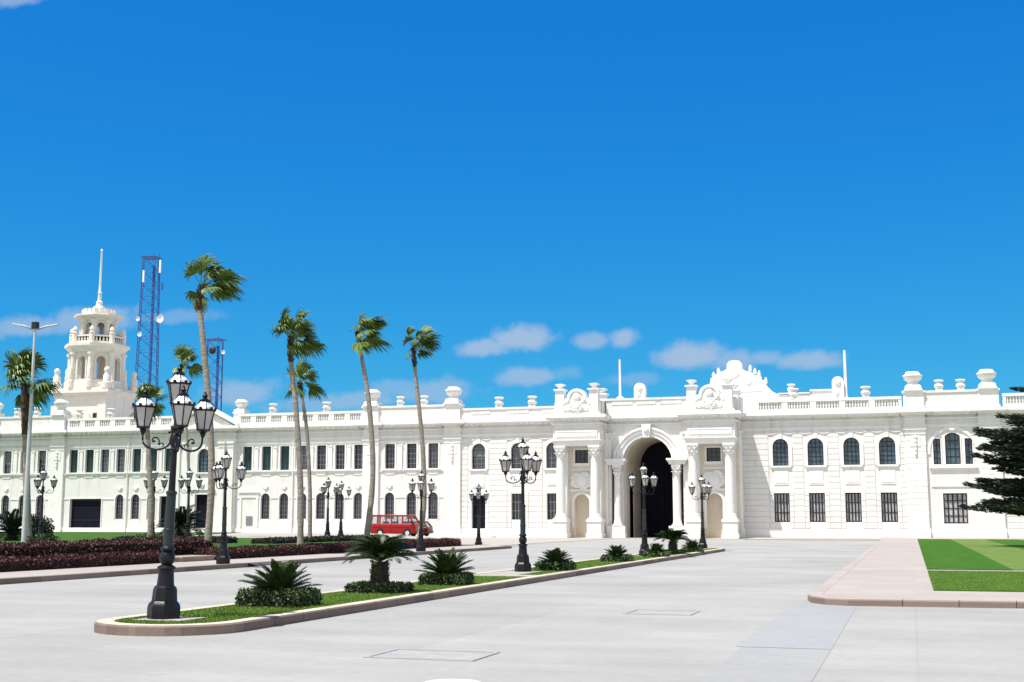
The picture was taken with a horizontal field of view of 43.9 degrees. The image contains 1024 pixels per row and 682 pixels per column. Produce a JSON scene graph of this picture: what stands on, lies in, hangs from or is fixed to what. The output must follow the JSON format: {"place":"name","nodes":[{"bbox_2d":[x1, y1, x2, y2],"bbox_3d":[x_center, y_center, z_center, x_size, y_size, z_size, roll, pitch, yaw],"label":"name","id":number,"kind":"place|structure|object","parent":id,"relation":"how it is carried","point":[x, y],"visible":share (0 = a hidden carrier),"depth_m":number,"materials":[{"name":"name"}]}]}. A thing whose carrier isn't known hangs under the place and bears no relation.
{"place":"outdoors","nodes":[
{"label":"outdoors","id":0,"kind":"place"},
{"bbox_2d":[0,532,469,555],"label":"lawn","id":1,"kind":"structure","parent":0,"point":[71,536],"depth_m":95.19,"materials":[{"name":"green plant"}]},
{"bbox_2d":[0,508,38,540],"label":"cycad","id":2,"kind":"object","parent":1,"relation":"on","point":[11,522],"visible":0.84,"depth_m":75.84,"materials":[{"name":"green plant"}]},
{"bbox_2d":[0,346,62,539],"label":"palm tree","id":3,"kind":"object","parent":1,"relation":"on","point":[20,364],"visible":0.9,"depth_m":61.22,"materials":[{"name":"green plant"}]},
{"bbox_2d":[12,322,57,542],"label":"light column","id":4,"kind":"structure","parent":1,"relation":"on","point":[34,325],"depth_m":60.16,"materials":[{"name":"grey metal"}]},
{"bbox_2d":[19,513,54,535],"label":"bush","id":5,"kind":"object","parent":1,"relation":"on","point":[48,528],"visible":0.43,"depth_m":79.27,"materials":[{"name":"green plant"}]},
{"bbox_2d":[34,468,57,535],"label":"street lamp","id":6,"kind":"object","parent":1,"relation":"on","point":[38,480],"visible":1,"depth_m":69.25,"materials":[{"name":"black metal"}]},
{"bbox_2d":[0,536,213,558],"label":"red hedge","id":7,"kind":"object","parent":1,"relation":"on","point":[186,545],"visible":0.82,"depth_m":45.91,"materials":[{"name":"black"}]},
{"bbox_2d":[128,382,168,537],"bbox_3d":[-17.521,6.018,61.139,2.185,8.165,2.382,-2,-8,17],"label":"palm tree","id":8,"kind":"object","parent":1,"relation":"on","point":[154,391],"visible":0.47,"depth_m":61.00,"materials":[{"name":"green plant"}]},
{"bbox_2d":[111,535,238,542],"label":"hedge","id":9,"kind":"object","parent":1,"relation":"on","point":[217,539],"visible":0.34,"depth_m":67.95,"materials":[{"name":"black"}]},
{"bbox_2d":[155,504,205,535],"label":"cycad","id":10,"kind":"object","parent":1,"relation":"on","point":[180,520],"visible":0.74,"depth_m":70.14,"materials":[{"name":"green plant"}]},
{"bbox_2d":[178,468,202,535],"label":"street lamp","id":11,"kind":"object","parent":1,"relation":"on","point":[187,479],"visible":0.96,"depth_m":69.26,"materials":[{"name":"black metal"}]},
{"bbox_2d":[183,254,246,541],"bbox_3d":[-13.094,2.744,56.421,2.844,13.416,2.855,6,-10,-38],"label":"palm tree","id":12,"kind":"object","parent":1,"relation":"on","point":[225,280],"visible":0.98,"depth_m":56.70,"materials":[{"name":"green plant"}]},
{"bbox_2d":[270,307,327,544],"bbox_3d":[-10.629,4.249,63.252,2.704,12.340,2.932,-2,-8,17],"label":"palm tree","id":13,"kind":"object","parent":1,"relation":"on","point":[307,346],"visible":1,"depth_m":63.40,"materials":[{"name":"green plant"}]},
{"bbox_2d":[285,358,326,537],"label":"palm tree","id":14,"kind":"object","parent":1,"relation":"on","point":[301,369],"visible":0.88,"depth_m":71.66,"materials":[{"name":"green plant"}]},
{"bbox_2d":[250,534,388,543],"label":"hedge","id":15,"kind":"object","parent":1,"relation":"on","point":[286,539],"visible":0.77,"depth_m":69.78,"materials":[{"name":"black"}]},
{"bbox_2d":[321,477,339,535],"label":"street lamp","id":16,"kind":"object","parent":1,"relation":"on","point":[328,481],"visible":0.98,"depth_m":83.25,"materials":[{"name":"black metal"}]},
{"bbox_2d":[351,311,393,537],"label":"palm tree","id":17,"kind":"object","parent":1,"relation":"on","point":[371,340],"visible":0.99,"depth_m":73.90,"materials":[{"name":"green plant"}]},
{"bbox_2d":[402,325,442,539],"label":"palm tree","id":18,"kind":"object","parent":1,"relation":"on","point":[426,340],"visible":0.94,"depth_m":78.52,"materials":[{"name":"green plant"}]},
{"bbox_2d":[0,545,497,577],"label":"pavement","id":19,"kind":"structure","parent":0,"point":[262,561],"depth_m":43.79,"materials":[{"name":"beige concrete"}]},
{"bbox_2d":[211,450,246,563],"bbox_3d":[-10.178,5.821,44.640,1.208,3.973,1.330,-7,-10,40],"label":"street lamp","id":20,"kind":"object","parent":19,"relation":"on","point":[218,471],"visible":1,"depth_m":44.46,"materials":[{"name":"black metal"}]},
{"bbox_2d":[408,470,434,551],"bbox_3d":[-4.573,8.325,62.385,1.208,3.973,1.329,-5,-9,30],"label":"street lamp","id":21,"kind":"object","parent":19,"relation":"on","point":[420,546],"visible":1,"depth_m":62.21,"materials":[{"name":"black metal"}]},
{"bbox_2d":[193,532,613,545],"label":"terrace","id":22,"kind":"structure","parent":0,"point":[497,541],"depth_m":107.92,"materials":[{"name":"beige concrete"}]},
{"bbox_2d":[172,344,202,504],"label":"palm tree","id":23,"kind":"object","parent":22,"relation":"on","point":[186,353],"visible":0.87,"depth_m":97.97,"materials":[{"name":"green plant"}]},
{"bbox_2d":[174,555,215,561],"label":"planter wall","id":24,"kind":"structure","parent":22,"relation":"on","point":[185,558],"depth_m":47.26,"materials":[{"name":"beige concrete"}]},
{"bbox_2d":[370,515,419,535],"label":"van","id":25,"kind":"object","parent":22,"relation":"on","point":[397,527],"visible":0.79,"depth_m":118.72,"materials":[{"name":"red paint"}]},
{"bbox_2d":[469,484,488,544],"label":"street lamp","id":26,"kind":"object","parent":22,"relation":"on","point":[478,495],"visible":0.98,"depth_m":81.10,"materials":[{"name":"black metal"}]},
{"bbox_2d":[115,548,718,623],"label":"island lawn","id":27,"kind":"structure","parent":0,"point":[418,587],"depth_m":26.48,"materials":[{"name":"green plant"}]},
{"bbox_2d":[132,617,204,620],"bbox_3d":[-5.274,4.325,19.560,0.838,0.100,0.788,-2,-8,17],"label":"paver pad","id":28,"kind":"object","parent":27,"relation":"on","point":[182,618],"visible":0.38,"depth_m":19.36,"materials":[{"name":"grey concrete"}]},
{"bbox_2d":[132,364,216,618],"bbox_3d":[-5.459,2.327,19.892,1.208,3.973,1.330,1,-8,7],"label":"street lamp","id":29,"kind":"object","parent":28,"relation":"on","point":[163,604],"visible":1,"depth_m":19.77,"materials":[{"name":"black metal"}]},
{"bbox_2d":[233,586,322,607],"bbox_3d":[-4.157,4.573,22.718,1.330,0.425,1.206,-2,-8,17],"label":"box hedge","id":30,"kind":"object","parent":27,"relation":"on","point":[293,597],"visible":0.91,"depth_m":22.29,"materials":[{"name":"green plant"}]},
{"bbox_2d":[236,559,323,590],"bbox_3d":[-4.102,4.236,22.775,1.447,0.690,1.404,6,-10,-36],"label":"cycad","id":31,"kind":"object","parent":30,"relation":"in","point":[283,576],"visible":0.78,"depth_m":22.53,"materials":[{"name":"green plant"}]},
{"bbox_2d":[343,580,414,593],"bbox_3d":[-2.809,5.221,26.913,1.326,0.309,1.211,-2,-8,17],"label":"box hedge","id":32,"kind":"object","parent":27,"relation":"on","point":[367,587],"visible":0.94,"depth_m":26.49,"materials":[{"name":"green plant"}]},
{"bbox_2d":[342,534,420,584],"bbox_3d":[-2.812,4.711,26.954,1.778,1.231,1.732,-2,-8,17],"label":"cycad","id":33,"kind":"object","parent":27,"relation":"on","point":[378,550],"visible":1,"depth_m":26.78,"materials":[{"name":"green plant"}]},
{"bbox_2d":[413,547,475,575],"bbox_3d":[-1.602,5.277,30.179,1.546,0.743,1.373,-2,-8,17],"label":"cycad","id":34,"kind":"object","parent":27,"relation":"on","point":[449,563],"visible":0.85,"depth_m":29.98,"materials":[{"name":"green plant"}]},
{"bbox_2d":[418,571,474,585],"bbox_3d":[-1.552,5.647,30.160,1.227,0.388,1.120,-2,-8,17],"label":"box hedge","id":35,"kind":"object","parent":27,"relation":"on","point":[429,578],"visible":0.86,"depth_m":29.77,"materials":[{"name":"green plant"}]},
{"bbox_2d":[486,571,541,574],"bbox_3d":[0.023,6.736,36.651,1.088,0.100,2.678,-2,-8,17],"label":"paver pad","id":36,"kind":"object","parent":27,"relation":"on","point":[509,573],"visible":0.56,"depth_m":36.04,"materials":[{"name":"beige concrete"}]},
{"bbox_2d":[499,438,541,571],"bbox_3d":[0.193,4.850,37.756,1.208,3.973,1.330,-2,-8,17],"label":"street lamp","id":37,"kind":"object","parent":36,"relation":"on","point":[522,563],"visible":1,"depth_m":37.62,"materials":[{"name":"black metal"}]},
{"bbox_2d":[532,560,576,570],"bbox_3d":[1.308,6.869,38.798,1.260,0.409,1.141,-2,-8,17],"label":"box hedge","id":38,"kind":"object","parent":27,"relation":"on","point":[565,566],"visible":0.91,"depth_m":38.44,"materials":[{"name":"green plant"}]},
{"bbox_2d":[537,547,572,564],"bbox_3d":[1.332,6.589,38.809,1.215,0.573,1.187,-2,-8,17],"label":"cycad","id":39,"kind":"object","parent":38,"relation":"on","point":[556,554],"visible":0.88,"depth_m":38.66,"materials":[{"name":"green plant"}]},
{"bbox_2d":[654,528,691,551],"bbox_3d":[7.268,9.000,57.156,1.784,1.175,1.779,-2,-8,17],"label":"cycad","id":40,"kind":"object","parent":27,"relation":"on","point":[673,536],"visible":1,"depth_m":56.96,"materials":[{"name":"green plant"}]},
{"bbox_2d":[0,537,1023,681],"bbox_3d":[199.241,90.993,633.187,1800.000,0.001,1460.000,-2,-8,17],"label":"plaza","id":41,"kind":"structure","parent":0,"point":[584,628],"depth_m":19.17,"materials":[{"name":"concrete"}]},
{"bbox_2d":[0,549,161,571],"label":"red hedge","id":42,"kind":"object","parent":41,"relation":"on","point":[39,562],"visible":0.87,"depth_m":40.78,"materials":[{"name":"black"}]},
{"bbox_2d":[135,253,163,415],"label":"lattice mast","id":43,"kind":"object","parent":41,"relation":"on","point":[160,318],"visible":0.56,"depth_m":238.51,"materials":[{"name":"blue metal"}]},
{"bbox_2d":[206,337,226,411],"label":"lattice mast","id":44,"kind":"object","parent":41,"relation":"on","point":[212,349],"visible":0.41,"depth_m":244.09,"materials":[{"name":"blue metal"}]},
{"bbox_2d":[0,546,511,584],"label":"pavement kerb","id":45,"kind":"structure","parent":41,"relation":"on","point":[28,579],"depth_m":39.53,"materials":[{"name":"concrete"}]},
{"bbox_2d":[195,537,461,559],"bbox_3d":[-7.651,10.157,62.312,1.272,0.765,28.181,-2,-8,17],"label":"red hedge","id":46,"kind":"object","parent":41,"relation":"on","point":[251,551],"visible":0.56,"depth_m":55.58,"materials":[{"name":"black"}]},
{"bbox_2d":[94,548,724,635],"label":"island kerb","id":47,"kind":"structure","parent":41,"relation":"on","point":[173,630],"depth_m":21.78,"materials":[{"name":"concrete"}]},
{"bbox_2d":[97,548,723,625],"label":"kerb top","id":48,"kind":"structure","parent":47,"relation":"on","point":[108,621],"depth_m":22.53,"materials":[{"name":"beige concrete"}]},
{"bbox_2d":[363,649,499,661],"bbox_3d":[-0.974,3.869,15.653,1.400,0.012,1.050,-2,-8,17],"label":"access hatch","id":49,"kind":"object","parent":41,"relation":"on","point":[439,655],"visible":1,"depth_m":15.57,"materials":[{"name":"concrete"}]},
{"bbox_2d":[0,249,1023,538],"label":"palace","id":50,"kind":"structure","parent":41,"relation":"on","point":[756,453],"depth_m":122.75,"materials":[{"name":"white paint"}]},
{"bbox_2d":[68,449,79,472],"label":"window","id":51,"kind":"structure","parent":50,"relation":"in","point":[75,452],"depth_m":138.16,"materials":[{"name":"green glass"}]},
{"bbox_2d":[68,498,101,527],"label":"garage door","id":52,"kind":"structure","parent":50,"relation":"in","point":[86,512],"depth_m":136.99,"materials":[{"name":"black metal"}]},
{"bbox_2d":[83,449,94,472],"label":"window","id":53,"kind":"structure","parent":50,"relation":"in","point":[90,452],"depth_m":137.59,"materials":[{"name":"green glass"}]},
{"bbox_2d":[99,448,110,471],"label":"window","id":54,"kind":"structure","parent":50,"relation":"in","point":[106,456],"depth_m":137.02,"materials":[{"name":"blue glass"}]},
{"bbox_2d":[115,448,126,471],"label":"window","id":55,"kind":"structure","parent":50,"relation":"in","point":[122,452],"depth_m":136.42,"materials":[{"name":"grey glass"}]},
{"bbox_2d":[131,448,142,471],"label":"window","id":56,"kind":"structure","parent":50,"relation":"in","point":[138,452],"depth_m":135.85,"materials":[{"name":"green glass"}]},
{"bbox_2d":[190,480,207,531],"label":"entrance door","id":57,"kind":"structure","parent":50,"relation":"in","point":[201,506],"depth_m":132.42,"materials":[{"name":"white paint"}]},
{"bbox_2d":[195,445,207,474],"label":"window","id":58,"kind":"structure","parent":50,"relation":"in","point":[203,456],"depth_m":133.06,"materials":[{"name":"blue glass"}]},
{"bbox_2d":[241,445,253,469],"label":"window","id":59,"kind":"structure","parent":50,"relation":"in","point":[249,450],"depth_m":131.96,"materials":[{"name":"green glass"}]},
{"bbox_2d":[238,488,259,527],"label":"blind doorway","id":60,"kind":"structure","parent":50,"relation":"in","point":[248,508],"depth_m":130.84,"materials":[{"name":"white paint"}]},
{"bbox_2d":[259,492,270,518],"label":"window","id":61,"kind":"structure","parent":50,"relation":"in","point":[266,499],"depth_m":130.62,"materials":[{"name":"grey glass"}]},
{"bbox_2d":[260,445,272,469],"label":"window","id":62,"kind":"structure","parent":50,"relation":"in","point":[267,451],"depth_m":131.29,"materials":[{"name":"green glass"}]},
{"bbox_2d":[278,492,288,518],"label":"window","id":63,"kind":"structure","parent":50,"relation":"in","point":[284,500],"depth_m":130.01,"materials":[{"name":"grey glass"}]},
{"bbox_2d":[278,445,290,469],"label":"window","id":64,"kind":"structure","parent":50,"relation":"in","point":[286,449],"depth_m":130.71,"materials":[{"name":"green glass"}]},
{"bbox_2d":[314,492,325,518],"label":"window","id":65,"kind":"structure","parent":50,"relation":"in","point":[321,501],"depth_m":128.78,"materials":[{"name":"grey glass"}]},
{"bbox_2d":[315,444,327,469],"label":"window","id":66,"kind":"structure","parent":50,"relation":"in","point":[323,449],"depth_m":129.47,"materials":[{"name":"grey glass"}]},
{"bbox_2d":[334,444,345,468],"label":"window","id":67,"kind":"structure","parent":50,"relation":"in","point":[341,448],"depth_m":128.88,"materials":[{"name":"grey glass"}]},
{"bbox_2d":[352,492,361,518],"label":"window","id":68,"kind":"structure","parent":50,"relation":"in","point":[358,497],"depth_m":127.59,"materials":[{"name":"grey glass"}]},
{"bbox_2d":[352,443,362,468],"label":"window","id":69,"kind":"structure","parent":50,"relation":"in","point":[358,446],"depth_m":128.28,"materials":[{"name":"grey glass"}]},
{"bbox_2d":[383,491,394,518],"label":"window","id":70,"kind":"structure","parent":50,"relation":"in","point":[390,497],"depth_m":126.57,"materials":[{"name":"grey glass"}]},
{"bbox_2d":[383,443,395,468],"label":"window","id":71,"kind":"structure","parent":50,"relation":"in","point":[390,447],"depth_m":127.28,"materials":[{"name":"grey glass"}]},
{"bbox_2d":[405,491,416,518],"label":"window","id":72,"kind":"structure","parent":50,"relation":"in","point":[411,502],"depth_m":125.89,"materials":[{"name":"grey glass"}]},
{"bbox_2d":[405,442,417,467],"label":"window","id":73,"kind":"structure","parent":50,"relation":"in","point":[412,446],"depth_m":126.57,"materials":[{"name":"grey glass"}]},
{"bbox_2d":[427,491,438,518],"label":"window","id":74,"kind":"structure","parent":50,"relation":"in","point":[434,499],"depth_m":125.22,"materials":[{"name":"grey glass"}]},
{"bbox_2d":[427,442,439,467],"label":"window","id":75,"kind":"structure","parent":50,"relation":"in","point":[434,447],"depth_m":125.92,"materials":[{"name":"grey glass"}]},
{"bbox_2d":[468,439,488,471],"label":"window","id":76,"kind":"structure","parent":50,"relation":"in","point":[481,450],"depth_m":124.39,"materials":[{"name":"grey glass"}]},
{"bbox_2d":[470,494,486,528],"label":"side door","id":77,"kind":"structure","parent":50,"relation":"in","point":[482,508],"depth_m":123.73,"materials":[{"name":"black metal"}]},
{"bbox_2d":[507,438,521,470],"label":"window","id":78,"kind":"structure","parent":50,"relation":"in","point":[516,462],"depth_m":123.30,"materials":[{"name":"grey glass"}]},
{"bbox_2d":[511,493,520,519],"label":"window","id":79,"kind":"structure","parent":50,"relation":"in","point":[515,498],"depth_m":122.70,"materials":[{"name":"grey glass"}]},
{"bbox_2d":[543,438,556,470],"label":"window","id":80,"kind":"structure","parent":50,"relation":"in","point":[551,457],"depth_m":122.26,"materials":[{"name":"grey glass"}]},
{"bbox_2d":[572,448,590,465],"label":"portico window","id":81,"kind":"structure","parent":50,"relation":"in","point":[582,454],"depth_m":119.66,"materials":[{"name":"grey glass"}]},
{"bbox_2d":[704,446,722,463],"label":"portico window","id":82,"kind":"structure","parent":50,"relation":"in","point":[714,453],"depth_m":116.00,"materials":[{"name":"grey glass"}]},
{"bbox_2d":[769,434,792,468],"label":"window","id":83,"kind":"structure","parent":50,"relation":"in","point":[780,451],"depth_m":115.86,"materials":[{"name":"blue glass"}]},
{"bbox_2d":[774,493,790,521],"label":"window","id":84,"kind":"structure","parent":50,"relation":"in","point":[781,512],"depth_m":115.24,"materials":[{"name":"grey glass"}]},
{"bbox_2d":[803,433,827,467],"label":"window","id":85,"kind":"structure","parent":50,"relation":"in","point":[815,456],"depth_m":114.93,"materials":[{"name":"blue glass"}]},
{"bbox_2d":[809,492,825,521],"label":"window","id":86,"kind":"structure","parent":50,"relation":"in","point":[817,511],"depth_m":114.32,"materials":[{"name":"grey glass"}]},
{"bbox_2d":[839,433,863,467],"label":"window","id":87,"kind":"structure","parent":50,"relation":"in","point":[852,456],"depth_m":114.01,"materials":[{"name":"blue glass"}]},
{"bbox_2d":[845,492,861,521],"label":"window","id":88,"kind":"structure","parent":50,"relation":"in","point":[853,506],"depth_m":113.40,"materials":[{"name":"grey glass"}]},
{"bbox_2d":[875,432,899,466],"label":"window","id":89,"kind":"structure","parent":50,"relation":"in","point":[887,453],"depth_m":113.10,"materials":[{"name":"blue glass"}]},
{"bbox_2d":[881,492,897,521],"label":"window","id":90,"kind":"structure","parent":50,"relation":"in","point":[889,500],"depth_m":112.49,"materials":[{"name":"grey glass"}]},
{"bbox_2d":[932,437,941,463],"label":"window","id":91,"kind":"structure","parent":50,"relation":"in","point":[936,443],"depth_m":111.89,"materials":[{"name":"blue glass"}]},
{"bbox_2d":[943,432,961,463],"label":"window","id":92,"kind":"structure","parent":50,"relation":"in","point":[952,441],"depth_m":111.56,"materials":[{"name":"blue glass"}]},
{"bbox_2d":[943,493,968,523],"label":"window","id":93,"kind":"structure","parent":50,"relation":"in","point":[952,513],"depth_m":110.88,"materials":[{"name":"grey glass"}]},
{"bbox_2d":[963,437,973,463],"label":"window","id":94,"kind":"structure","parent":50,"relation":"in","point":[967,441],"depth_m":111.12,"materials":[{"name":"blue glass"}]},
{"bbox_2d":[623,609,699,615],"bbox_3d":[2.701,4.883,22.843,1.200,0.012,1.100,-2,-8,17],"label":"access hatch","id":95,"kind":"object","parent":41,"relation":"on","point":[663,612],"visible":1,"depth_m":22.82,"materials":[{"name":"concrete"}]},
{"bbox_2d":[701,647,830,681],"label":"concrete strip","id":96,"kind":"object","parent":41,"relation":"on","point":[741,664],"visible":1,"depth_m":14.42,"materials":[{"name":"grey concrete"}]},
{"bbox_2d":[735,605,855,648],"bbox_3d":[4.819,4.573,20.634,1.230,0.001,8.700,-2,-8,17],"label":"concrete patch","id":97,"kind":"object","parent":41,"relation":"on","point":[810,626],"visible":1,"depth_m":19.48,"materials":[{"name":"grey concrete"}]},
{"bbox_2d":[808,546,1023,608],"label":"pavement kerb","id":98,"kind":"structure","parent":41,"relation":"on","point":[921,603],"depth_m":24.38,"materials":[{"name":"concrete"}]},
{"bbox_2d":[0,0,1023,423],"label":"sky","id":99,"kind":"structure","parent":0,"point":[563,191],"materials":[{"name":"blue"}]},
{"bbox_2d":[744,537,881,540],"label":"pavement","id":100,"kind":"structure","parent":0,"point":[837,539],"depth_m":105.84,"materials":[{"name":"beige concrete"}]},
{"bbox_2d":[823,538,1023,600],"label":"pavement","id":101,"kind":"structure","parent":0,"point":[891,568],"depth_m":32.92,"materials":[{"name":"beige concrete"}]},
{"bbox_2d":[809,538,1023,601],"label":"kerb top","id":102,"kind":"structure","parent":101,"relation":"on","point":[820,590],"depth_m":30.76,"materials":[{"name":"beige concrete"}]},
{"bbox_2d":[918,539,1023,570],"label":"lawn","id":103,"kind":"structure","parent":0,"point":[943,554],"depth_m":52.71,"materials":[{"name":"green plant"}]},
{"bbox_2d":[957,387,1023,515],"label":"pine tree","id":104,"kind":"object","parent":103,"relation":"on","point":[1009,444],"visible":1,"depth_m":72.30,"materials":[{"name":"green plant"}]},
{"bbox_2d":[928,570,1023,591],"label":"lawn","id":105,"kind":"structure","parent":0,"point":[983,590],"depth_m":30.74,"materials":[{"name":"green plant"}]},
{"bbox_2d":[951,539,1023,570],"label":"lawn","id":106,"kind":"structure","parent":0,"point":[1009,557],"depth_m":61.12,"materials":[{"name":"green plant"}]},
{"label":"paver pad","id":107,"kind":"structure","parent":0,"visible":0},
{"bbox_2d":[628,463,657,555],"bbox_3d":[5.545,7.212,54.494,1.208,3.973,1.329,-5,-9,30],"label":"street lamp","id":108,"kind":"object","parent":107,"relation":"on","point":[645,478],"visible":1,"depth_m":54.36,"materials":[{"name":"black metal"}]},
{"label":"paver pad","id":109,"kind":"structure","parent":0,"visible":0},
{"bbox_2d":[688,474,711,547],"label":"street lamp","id":110,"kind":"object","parent":109,"relation":"on","point":[705,488],"visible":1,"depth_m":68.41,"materials":[{"name":"black metal"}]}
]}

